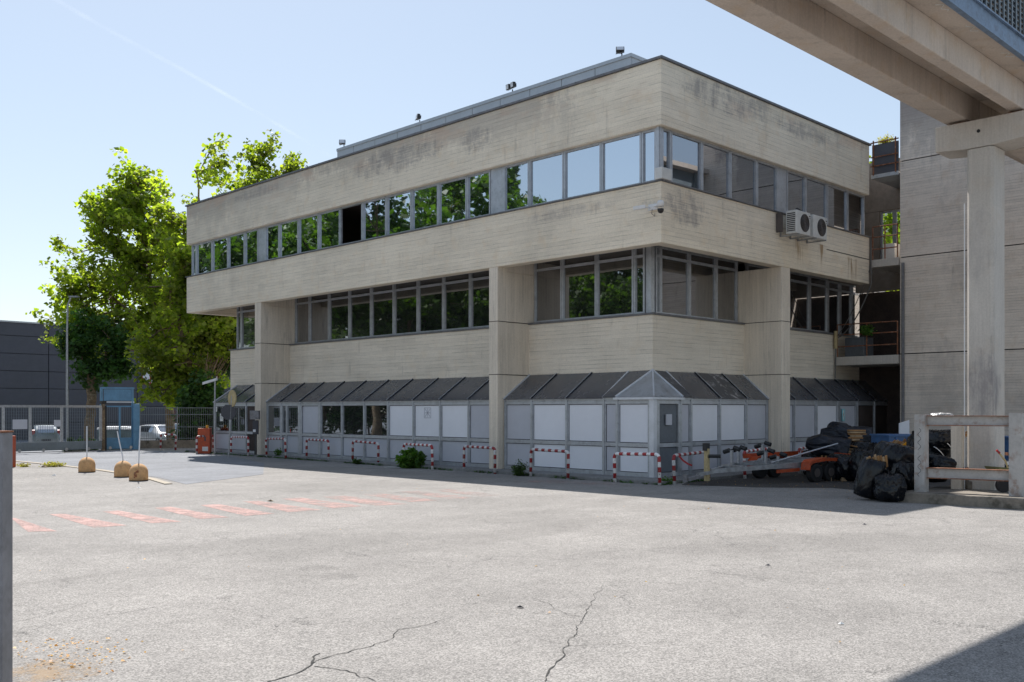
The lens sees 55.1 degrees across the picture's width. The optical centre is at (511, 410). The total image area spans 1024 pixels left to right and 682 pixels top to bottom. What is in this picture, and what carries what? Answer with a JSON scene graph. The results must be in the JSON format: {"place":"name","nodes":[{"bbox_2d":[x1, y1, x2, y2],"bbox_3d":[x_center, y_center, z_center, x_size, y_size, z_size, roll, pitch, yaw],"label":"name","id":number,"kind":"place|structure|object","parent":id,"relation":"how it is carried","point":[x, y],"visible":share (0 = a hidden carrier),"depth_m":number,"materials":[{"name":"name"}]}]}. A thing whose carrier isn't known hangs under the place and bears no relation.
{"place":"outdoors","nodes":[
{"label":"outdoors","id":0,"kind":"place"},
{"bbox_2d":[16,438,97,454],"bbox_3d":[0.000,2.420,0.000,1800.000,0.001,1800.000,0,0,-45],"label":"ground","id":1,"kind":"structure","parent":0,"point":[21,441],"depth_m":57.69,"materials":[{"name":"concrete"}]},
{"bbox_2d":[32,425,59,441],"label":"parked car","id":2,"kind":"object","parent":1,"relation":"on","point":[50,433],"visible":0.3,"depth_m":60.38,"materials":[{"name":"silver metal"}]},
{"bbox_2d":[66,296,79,441],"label":"street lamp","id":3,"kind":"object","parent":1,"relation":"on","point":[67,376],"visible":0.87,"depth_m":50.45,"materials":[{"name":"metal"}]},
{"bbox_2d":[54,306,139,451],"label":"plane tree","id":4,"kind":"object","parent":1,"relation":"on","point":[114,366],"visible":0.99,"depth_m":51.62,"materials":[{"name":"green plant"}]},
{"bbox_2d":[25,146,185,439],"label":"plane tree","id":5,"kind":"object","parent":1,"relation":"on","point":[136,192],"visible":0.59,"depth_m":54.09,"materials":[{"name":"green plant"}]},
{"bbox_2d":[97,426,130,449],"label":"waste container","id":6,"kind":"object","parent":1,"relation":"on","point":[113,430],"visible":0.19,"depth_m":56.40,"materials":[{"name":"metal"}]},
{"bbox_2d":[140,424,175,439],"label":"parked car","id":7,"kind":"object","parent":1,"relation":"on","point":[161,428],"visible":0.23,"depth_m":65.33,"materials":[{"name":"white paint"}]},
{"bbox_2d":[124,132,239,412],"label":"plane tree","id":8,"kind":"object","parent":1,"relation":"on","point":[170,370],"visible":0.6,"depth_m":50.20,"materials":[{"name":"green plant"}]},
{"bbox_2d":[169,317,236,439],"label":"bush","id":9,"kind":"object","parent":1,"relation":"on","point":[200,399],"visible":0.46,"depth_m":48.26,"materials":[{"name":"green plant"}]},
{"bbox_2d":[203,129,308,196],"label":"plane tree","id":10,"kind":"object","parent":1,"relation":"on","point":[258,168],"visible":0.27,"depth_m":58.13,"materials":[{"name":"green plant"}]},
{"bbox_2d":[0,320,229,439],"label":"warehouse","id":11,"kind":"structure","parent":0,"point":[32,369],"depth_m":80.80,"materials":[{"name":"metal"}]},
{"bbox_2d":[99,387,139,449],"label":"pedestrian gate","id":12,"kind":"structure","parent":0,"point":[117,394],"depth_m":44.99,"materials":[{"name":"metal"}]},
{"bbox_2d":[16,450,263,483],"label":"driveway","id":13,"kind":"structure","parent":0,"point":[184,467],"depth_m":33.77,"materials":[{"name":"concrete"}]},
{"bbox_2d":[221,390,236,457],"bbox_3d":[-10.557,0.518,36.822,0.666,2.567,0.295,0,0,18],"label":"mirror pole","id":14,"kind":"object","parent":13,"relation":"on","point":[228,412],"visible":1,"depth_m":36.78,"materials":[{"name":"metal"}]},
{"bbox_2d":[0,0,899,329],"label":"sky","id":15,"kind":"structure","parent":0,"point":[81,80],"materials":[{"name":"blue"}]},
{"bbox_2d":[186,450,802,484],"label":"pavement","id":16,"kind":"structure","parent":0,"point":[645,480],"depth_m":26.80,"materials":[{"name":"concrete"}]},
{"bbox_2d":[13,448,1023,681],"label":"yard","id":17,"kind":"structure","parent":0,"point":[194,599],"depth_m":10.32,"materials":[{"name":"asphalt"}]},
{"bbox_2d":[0,431,13,681],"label":"steel post","id":18,"kind":"object","parent":17,"relation":"on","point":[6,556],"visible":1,"depth_m":4.64,"materials":[{"name":"metal"}]},
{"bbox_2d":[13,659,96,681],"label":"ochre dust patch","id":19,"kind":"object","parent":17,"relation":"on","point":[43,673],"visible":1,"depth_m":6.73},
{"bbox_2d":[0,405,131,452],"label":"sliding gate","id":20,"kind":"structure","parent":17,"relation":"on","point":[30,445],"depth_m":42.00,"materials":[{"name":"metal"}]},
{"bbox_2d":[50,514,122,526],"bbox_3d":[-7.098,1.796,16.076,0.484,0.001,2.578,0,0,-45],"label":"crossing bar","id":21,"kind":"object","parent":17,"relation":"on","point":[88,521],"visible":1,"depth_m":15.85,"materials":[{"name":"red paint"}]},
{"bbox_2d":[78,426,95,472],"bbox_3d":[-12.367,1.130,28.552,0.472,1.340,0.472,0,0,-45],"label":"dome bollard","id":22,"kind":"object","parent":17,"relation":"on","point":[86,464],"visible":1,"depth_m":28.41,"materials":[{"name":"paint"}]},
{"bbox_2d":[114,431,131,477],"bbox_3d":[-10.498,1.178,26.496,0.472,1.243,0.472,0,0,-45],"label":"dome bollard","id":23,"kind":"object","parent":17,"relation":"on","point":[122,468],"visible":0.93,"depth_m":26.32,"materials":[{"name":"paint"}]},
{"bbox_2d":[129,426,147,480],"bbox_3d":[-9.545,1.100,25.091,0.472,1.401,0.472,0,0,-45],"label":"dome bollard","id":24,"kind":"object","parent":17,"relation":"on","point":[138,472],"visible":1,"depth_m":24.93,"materials":[{"name":"paint"}]},
{"bbox_2d":[140,407,213,448],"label":"fence","id":25,"kind":"object","parent":17,"relation":"on","point":[166,443],"depth_m":47.23,"materials":[{"name":"metal"}]},
{"bbox_2d":[198,425,211,453],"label":"barrier box","id":26,"kind":"object","parent":17,"relation":"on","point":[205,444],"visible":1,"depth_m":40.74,"materials":[{"name":"orange paint"}]},
{"bbox_2d":[394,447,426,467],"bbox_3d":[-3.172,1.525,30.635,0.985,0.746,1.004,0,0,14],"label":"bush","id":27,"kind":"object","parent":17,"relation":"on","point":[413,457],"visible":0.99,"depth_m":30.40,"materials":[{"name":"green plant"}]},
{"bbox_2d":[185,451,703,484],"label":"kerb weeds","id":28,"kind":"object","parent":17,"relation":"on","point":[445,469],"visible":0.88,"depth_m":29.95,"materials":[{"name":"green plant"}]},
{"bbox_2d":[13,475,904,679],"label":"dead leaves","id":29,"kind":"object","parent":17,"relation":"on","point":[71,666],"visible":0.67,"depth_m":7.22,"materials":[{"name":"brown plant"}]},
{"bbox_2d":[185,55,871,468],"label":"office building","id":30,"kind":"structure","parent":17,"relation":"on","point":[507,247],"depth_m":29.25,"materials":[{"name":"concrete"}]},
{"bbox_2d":[196,240,211,273],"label":"window","id":31,"kind":"structure","parent":30,"relation":"in","point":[203,249],"depth_m":41.68,"materials":[{"name":"glass"}]},
{"bbox_2d":[212,236,227,270],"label":"window","id":32,"kind":"structure","parent":30,"relation":"in","point":[219,245],"depth_m":40.70,"materials":[{"name":"glass"}]},
{"bbox_2d":[213,384,254,453],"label":"glazed lean to","id":33,"kind":"object","parent":30,"relation":"attached to","point":[242,421],"visible":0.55,"depth_m":40.04,"materials":[{"name":"metal"}]},
{"bbox_2d":[228,232,243,267],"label":"window","id":34,"kind":"structure","parent":30,"relation":"in","point":[235,241],"depth_m":39.77,"materials":[{"name":"glass"}]},
{"bbox_2d":[241,305,254,347],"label":"window","id":35,"kind":"structure","parent":30,"relation":"in","point":[247,312],"depth_m":41.78,"materials":[{"name":"glass"}]},
{"bbox_2d":[244,228,257,264],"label":"window","id":36,"kind":"structure","parent":30,"relation":"in","point":[250,236],"depth_m":38.94,"materials":[{"name":"glass"}]},
{"bbox_2d":[265,223,278,259],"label":"window","id":37,"kind":"structure","parent":30,"relation":"in","point":[271,231],"depth_m":37.83,"materials":[{"name":"glass"}]},
{"bbox_2d":[279,218,297,256],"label":"window","id":38,"kind":"structure","parent":30,"relation":"in","point":[288,230],"depth_m":37.02,"materials":[{"name":"glass"}]},
{"bbox_2d":[295,297,308,343],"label":"window","id":39,"kind":"structure","parent":30,"relation":"in","point":[301,304],"depth_m":38.84,"materials":[{"name":"glass"}]},
{"bbox_2d":[298,213,317,252],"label":"window","id":40,"kind":"structure","parent":30,"relation":"in","point":[307,225],"depth_m":36.07,"materials":[{"name":"glass"}]},
{"bbox_2d":[309,294,328,341],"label":"window","id":41,"kind":"structure","parent":30,"relation":"in","point":[318,305],"depth_m":37.99,"materials":[{"name":"glass"}]},
{"bbox_2d":[318,207,339,248],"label":"window","id":42,"kind":"structure","parent":30,"relation":"in","point":[328,221],"depth_m":35.11,"materials":[{"name":"glass"}]},
{"bbox_2d":[329,291,348,340],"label":"window","id":43,"kind":"structure","parent":30,"relation":"in","point":[338,302],"depth_m":37.05,"materials":[{"name":"glass"}]},
{"bbox_2d":[349,288,370,338],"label":"window","id":44,"kind":"structure","parent":30,"relation":"in","point":[360,299],"depth_m":36.10,"materials":[{"name":"glass"}]},
{"bbox_2d":[362,196,385,239],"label":"window","id":45,"kind":"structure","parent":30,"relation":"in","point":[373,210],"depth_m":33.23,"materials":[{"name":"glass"}]},
{"bbox_2d":[265,377,488,467],"bbox_3d":[-4.671,0.312,34.070,1.140,2.806,12.885,0,0,-45],"label":"glazed lean to","id":46,"kind":"object","parent":30,"relation":"attached to","point":[447,419],"visible":0.89,"depth_m":33.16,"materials":[{"name":"metal"}]},
{"bbox_2d":[371,284,393,336],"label":"window","id":47,"kind":"structure","parent":30,"relation":"in","point":[382,297],"depth_m":35.17,"materials":[{"name":"glass"}]},
{"bbox_2d":[386,190,410,234],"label":"window","id":48,"kind":"structure","parent":30,"relation":"in","point":[398,205],"depth_m":32.30,"materials":[{"name":"glass"}]},
{"bbox_2d":[394,281,417,334],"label":"window","id":49,"kind":"structure","parent":30,"relation":"in","point":[405,294],"depth_m":34.20,"materials":[{"name":"glass"}]},
{"bbox_2d":[411,183,437,229],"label":"window","id":50,"kind":"structure","parent":30,"relation":"in","point":[424,200],"depth_m":31.36,"materials":[{"name":"glass"}]},
{"bbox_2d":[418,277,442,332],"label":"window","id":51,"kind":"structure","parent":30,"relation":"in","point":[430,291],"depth_m":33.28,"materials":[{"name":"glass"}]},
{"bbox_2d":[438,175,466,224],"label":"window","id":52,"kind":"structure","parent":30,"relation":"in","point":[452,193],"depth_m":30.40,"materials":[{"name":"glass"}]},
{"bbox_2d":[443,273,469,330],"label":"window","id":53,"kind":"structure","parent":30,"relation":"in","point":[456,288],"depth_m":32.34,"materials":[{"name":"glass"}]},
{"bbox_2d":[467,169,490,218],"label":"window","id":54,"kind":"structure","parent":30,"relation":"in","point":[478,184],"depth_m":29.53,"materials":[{"name":"glass"}]},
{"bbox_2d":[470,270,488,327],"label":"window","id":55,"kind":"structure","parent":30,"relation":"in","point":[479,281],"depth_m":31.55,"materials":[{"name":"glass"}]},
{"bbox_2d":[336,53,646,156],"bbox_3d":[-1.136,-9.365,33.452,1.630,1.510,14.418,0,0,-45],"label":"rooftop screen","id":56,"kind":"object","parent":30,"relation":"on","point":[578,75],"visible":0.34,"depth_m":31.57,"materials":[{"name":"metal"}]},
{"bbox_2d":[503,160,528,210],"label":"window","id":57,"kind":"structure","parent":30,"relation":"in","point":[516,175],"depth_m":28.41,"materials":[{"name":"glass"}]},
{"bbox_2d":[529,151,563,205],"bbox_3d":[0.987,-6.462,27.546,0.090,1.375,1.318,0,0,-45],"label":"window","id":58,"kind":"structure","parent":30,"relation":"in","point":[546,173],"depth_m":27.57,"materials":[{"name":"glass"}]},
{"bbox_2d":[534,260,561,322],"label":"window","id":59,"kind":"structure","parent":30,"relation":"in","point":[547,275],"depth_m":29.40,"materials":[{"name":"glass"}]},
{"bbox_2d":[562,255,595,319],"bbox_3d":[1.965,-3.574,28.519,0.090,1.883,1.318,0,0,-45],"label":"window","id":60,"kind":"structure","parent":30,"relation":"in","point":[578,273],"depth_m":28.53,"materials":[{"name":"glass"}]},
{"bbox_2d":[564,142,600,198],"bbox_3d":[1.928,-6.462,26.600,0.090,1.375,1.328,0,0,-45],"label":"window","id":61,"kind":"structure","parent":30,"relation":"in","point":[582,165],"depth_m":26.62,"materials":[{"name":"glass"}]},
{"bbox_2d":[596,249,633,316],"bbox_3d":[2.907,-3.574,27.573,0.090,1.883,1.328,0,0,-45],"label":"window","id":62,"kind":"structure","parent":30,"relation":"in","point":[614,270],"depth_m":27.58,"materials":[{"name":"glass"}]},
{"bbox_2d":[601,131,641,190],"bbox_3d":[2.873,-6.462,25.650,0.090,1.375,1.328,0,0,-45],"label":"window","id":63,"kind":"structure","parent":30,"relation":"in","point":[621,157],"depth_m":25.66,"materials":[{"name":"glass"}]},
{"bbox_2d":[503,369,769,477],"bbox_3d":[3.664,0.301,28.856,5.672,2.828,5.534,0,0,-45],"label":"glazed lean to","id":64,"kind":"object","parent":30,"relation":"attached to","point":[587,423],"visible":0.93,"depth_m":26.88,"materials":[{"name":"metal"}]},
{"bbox_2d":[634,247,645,313],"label":"window","id":65,"kind":"structure","parent":30,"relation":"in","point":[640,253],"depth_m":26.95,"materials":[{"name":"metal"}]},
{"bbox_2d":[642,128,655,182],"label":"window","id":66,"kind":"structure","parent":30,"relation":"in","point":[648,136],"depth_m":25.04,"materials":[{"name":"glass"}]},
{"bbox_2d":[655,245,660,312],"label":"window","id":67,"kind":"structure","parent":30,"relation":"in","point":[657,248],"depth_m":26.90,"materials":[{"name":"metal"}]},
{"bbox_2d":[656,126,670,168],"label":"window","id":68,"kind":"structure","parent":30,"relation":"in","point":[667,133],"depth_m":24.97,"materials":[{"name":"metal"}]},
{"bbox_2d":[661,246,689,315],"bbox_3d":[4.543,-3.574,27.459,1.358,1.883,0.090,0,0,-45],"label":"window","id":69,"kind":"structure","parent":30,"relation":"in","point":[675,263],"depth_m":27.51,"materials":[{"name":"glass"}]},
{"bbox_2d":[671,130,701,189],"bbox_3d":[4.521,-6.462,25.574,1.368,1.375,0.090,0,0,-45],"label":"window","id":70,"kind":"structure","parent":30,"relation":"in","point":[686,151],"depth_m":25.61,"materials":[{"name":"glass"}]},
{"bbox_2d":[690,252,716,319],"bbox_3d":[5.511,-3.574,28.421,1.348,1.883,0.090,0,0,-45],"label":"window","id":71,"kind":"structure","parent":30,"relation":"in","point":[703,268],"depth_m":28.48,"materials":[{"name":"glass"}]},
{"bbox_2d":[702,141,729,197],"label":"window","id":72,"kind":"structure","parent":30,"relation":"in","point":[715,159],"depth_m":26.56,"materials":[{"name":"glass"}]},
{"bbox_2d":[717,257,737,321],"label":"window","id":73,"kind":"structure","parent":30,"relation":"in","point":[727,269],"depth_m":29.36,"materials":[{"name":"glass"}]},
{"bbox_2d":[730,151,756,204],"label":"window","id":74,"kind":"structure","parent":30,"relation":"in","point":[743,169],"depth_m":27.55,"materials":[{"name":"glass"}]},
{"bbox_2d":[757,160,777,210],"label":"window","id":75,"kind":"structure","parent":30,"relation":"in","point":[767,174],"depth_m":28.46,"materials":[{"name":"glass"}]},
{"bbox_2d":[780,208,810,238],"bbox_3d":[8.229,-5.450,28.543,0.824,0.816,0.630,0,0,-45],"label":"air conditioner","id":76,"kind":"object","parent":30,"relation":"attached to","point":[798,223],"visible":1,"depth_m":28.25,"materials":[{"name":"white paint"}]},
{"bbox_2d":[787,170,805,211],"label":"window","id":77,"kind":"structure","parent":30,"relation":"in","point":[796,182],"depth_m":29.59,"materials":[{"name":"glass"}]},
{"bbox_2d":[790,271,809,329],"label":"window","id":78,"kind":"structure","parent":30,"relation":"in","point":[799,283],"depth_m":32.39,"materials":[{"name":"glass"}]},
{"bbox_2d":[797,214,826,243],"bbox_3d":[8.939,-5.396,29.250,0.820,0.708,0.630,0,0,-45],"label":"air conditioner","id":79,"kind":"object","parent":30,"relation":"attached to","point":[818,228],"visible":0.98,"depth_m":29.01,"materials":[{"name":"white paint"}]},
{"bbox_2d":[806,176,826,217],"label":"window","id":80,"kind":"structure","parent":30,"relation":"in","point":[816,190],"depth_m":30.50,"materials":[{"name":"glass"}]},
{"bbox_2d":[810,275,827,331],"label":"window","id":81,"kind":"structure","parent":30,"relation":"in","point":[818,285],"depth_m":33.28,"materials":[{"name":"glass"}]},
{"bbox_2d":[827,183,847,229],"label":"window","id":82,"kind":"structure","parent":30,"relation":"in","point":[837,197],"depth_m":31.47,"materials":[{"name":"glass"}]},
{"bbox_2d":[790,377,887,456],"bbox_3d":[10.409,0.313,32.353,7.855,2.804,0.896,0,0,-45],"label":"glazed lean to","id":83,"kind":"object","parent":30,"relation":"attached to","point":[817,405],"visible":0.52,"depth_m":32.03,"materials":[{"name":"metal"}]},
{"bbox_2d":[848,190,864,234],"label":"window","id":84,"kind":"structure","parent":30,"relation":"in","point":[856,202],"depth_m":32.39,"materials":[{"name":"glass"}]},
{"bbox_2d":[529,448,569,478],"bbox_3d":[0.992,1.415,26.192,0.092,0.787,1.501,0,0,-43],"label":"hoop barrier","id":85,"kind":"object","parent":17,"relation":"on","point":[551,450],"visible":1,"depth_m":26.08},
{"bbox_2d":[613,452,660,484],"bbox_3d":[3.048,1.416,24.014,0.090,0.802,1.518,0,0,-43],"label":"hoop barrier","id":86,"kind":"object","parent":17,"relation":"on","point":[636,454],"visible":0.98,"depth_m":23.96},
{"bbox_2d":[682,472,950,489],"bbox_3d":[9.973,1.796,25.920,12.500,0.004,6.090,0,0,-45],"label":"dirt patch","id":87,"kind":"object","parent":17,"relation":"on","point":[789,480],"visible":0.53,"depth_m":24.06,"materials":[{"name":"soil"}]},
{"bbox_2d":[683,441,849,482],"bbox_3d":[6.457,1.292,24.742,5.852,1.010,2.190,0,0,-38],"label":"trailer","id":88,"kind":"object","parent":87,"relation":"on","point":[776,464],"visible":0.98,"depth_m":24.50,"materials":[{"name":"metal"}]},
{"bbox_2d":[827,453,854,480],"bbox_3d":[8.642,1.450,25.189,1.034,0.699,1.062,0,0,-45],"label":"rubbish bag","id":89,"kind":"object","parent":87,"relation":"on","point":[841,466],"visible":0.41,"depth_m":24.86,"materials":[{"name":"plastic"}]},
{"bbox_2d":[847,448,873,478],"bbox_3d":[8.937,1.333,24.476,1.005,0.796,1.014,0,0,-45],"label":"rubbish bag","id":90,"kind":"object","parent":87,"relation":"on","point":[854,459],"visible":0.37,"depth_m":24.30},
{"bbox_2d":[870,434,910,442],"bbox_3d":[9.666,1.201,24.595,0.942,1.198,1.270,0,0,0],"label":"skip","id":91,"kind":"object","parent":87,"relation":"on","point":[877,438],"visible":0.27,"depth_m":24.30,"materials":[{"name":"blue paint"}]},
{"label":"rubbish bag","id":92,"kind":"object","parent":87,"relation":"on","visible":0},
{"bbox_2d":[873,440,913,470],"bbox_3d":[8.000,1.002,20.314,0.952,0.754,0.964,0,0,-45],"label":"rubbish bag","id":93,"kind":"object","parent":92,"relation":"on","point":[894,452],"visible":0.55,"depth_m":19.97,"materials":[{"name":"plastic"}]},
{"bbox_2d":[828,136,900,433],"bbox_3d":[5.136,-3.575,42.695,4.649,10.750,25.700,0,0,-45],"label":"link gallery","id":94,"kind":"object","parent":17,"relation":"on","point":[878,371],"visible":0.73,"depth_m":34.46,"materials":[{"name":"concrete"}]},
{"bbox_2d":[828,280,839,333],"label":"window","id":95,"kind":"structure","parent":94,"relation":"in","point":[833,287],"depth_m":34.21,"materials":[{"name":"glass"}]},
{"bbox_2d":[840,283,851,336],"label":"window","id":96,"kind":"structure","parent":94,"relation":"in","point":[845,289],"depth_m":34.83,"materials":[{"name":"glass"}]},
{"bbox_2d":[852,285,863,336],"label":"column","id":97,"kind":"structure","parent":94,"relation":"in","point":[855,295],"depth_m":35.38,"materials":[{"name":"metal"}]},
{"bbox_2d":[853,456,885,499],"bbox_3d":[7.212,1.359,19.760,0.493,0.882,0.646,0,0,-73],"label":"rubbish bag","id":98,"kind":"object","parent":17,"relation":"on","point":[868,470],"visible":0.92,"depth_m":19.57,"materials":[{"name":"plastic"}]},
{"bbox_2d":[873,473,906,501],"bbox_3d":[7.447,1.510,19.349,0.632,0.556,0.613,0,0,12],"label":"rubbish bag","id":99,"kind":"object","parent":17,"relation":"on","point":[889,487],"visible":1,"depth_m":19.14,"materials":[{"name":"plastic"}]},
{"bbox_2d":[898,485,1023,509],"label":"kerb platform","id":100,"kind":"structure","parent":17,"relation":"on","point":[944,495],"depth_m":18.66,"materials":[{"name":"concrete"}]},
{"bbox_2d":[706,0,1023,489],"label":"elevated walkway","id":101,"kind":"structure","parent":100,"relation":"on","point":[956,67],"depth_m":18.42,"materials":[{"name":"concrete"}]},
{"bbox_2d":[890,460,913,487],"bbox_3d":[7.991,1.286,19.897,0.556,0.565,0.570,0,0,-45],"label":"rubbish bag","id":102,"kind":"object","parent":100,"relation":"on","point":[905,469],"visible":0.5,"depth_m":19.68,"materials":[{"name":"plastic"}]},
{"bbox_2d":[929,478,946,482],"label":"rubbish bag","id":103,"kind":"object","parent":100,"relation":"on","point":[936,480],"visible":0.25,"depth_m":20.48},
{"bbox_2d":[906,429,950,455],"bbox_3d":[9.159,0.828,21.217,1.217,0.880,1.195,0,0,-45],"label":"rubbish bag","id":104,"kind":"object","parent":103,"relation":"on","point":[910,442],"visible":0.23,"depth_m":20.75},
{"bbox_2d":[929,430,950,448],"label":"rubbish bag","id":105,"kind":"object","parent":104,"relation":"on","point":[939,439],"visible":0.59,"depth_m":20.61,"materials":[{"name":"plastic"}]},
{"bbox_2d":[929,453,956,467],"bbox_3d":[8.964,1.118,20.284,0.806,0.456,0.781,0,0,-45],"label":"rubbish bag","id":106,"kind":"object","parent":103,"relation":"on","point":[939,461],"visible":0.45,"depth_m":20.01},
{"bbox_2d":[914,413,1023,496],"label":"steel guard frame","id":107,"kind":"object","parent":100,"relation":"on","point":[959,474],"visible":1,"depth_m":18.95,"materials":[{"name":"metal"}]},
{"bbox_2d":[845,337,872,356],"bbox_3d":[11.971,-2.165,33.838,0.700,0.670,0.700,0,0,-45],"label":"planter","id":108,"kind":"object","parent":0,"point":[855,351],"visible":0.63,"depth_m":33.59,"materials":[{"name":"concrete"}]},
{"bbox_2d":[900,101,1023,466],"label":"stair tower","id":109,"kind":"structure","parent":0,"point":[933,192],"depth_m":31.18,"materials":[{"name":"concrete"}]},
{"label":"rubbish bag","id":110,"kind":"object","parent":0,"visible":0},
{"bbox_2d":[820,426,872,440],"bbox_3d":[9.240,0.779,26.907,1.520,0.762,0.978,0,0,9],"label":"wrapped bundle","id":111,"kind":"object","parent":110,"relation":"on","point":[829,431],"visible":0.41,"depth_m":26.72,"materials":[{"name":"black plastic"}]},
{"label":"wrapped bundle","id":112,"kind":"object","parent":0,"visible":0},
{"bbox_2d":[805,434,856,456],"bbox_3d":[8.507,1.009,26.152,1.322,0.764,0.893,0,0,21],"label":"wrapped bundle","id":113,"kind":"object","parent":112,"relation":"on","point":[843,445],"visible":0.79,"depth_m":25.93,"materials":[{"name":"black plastic"}]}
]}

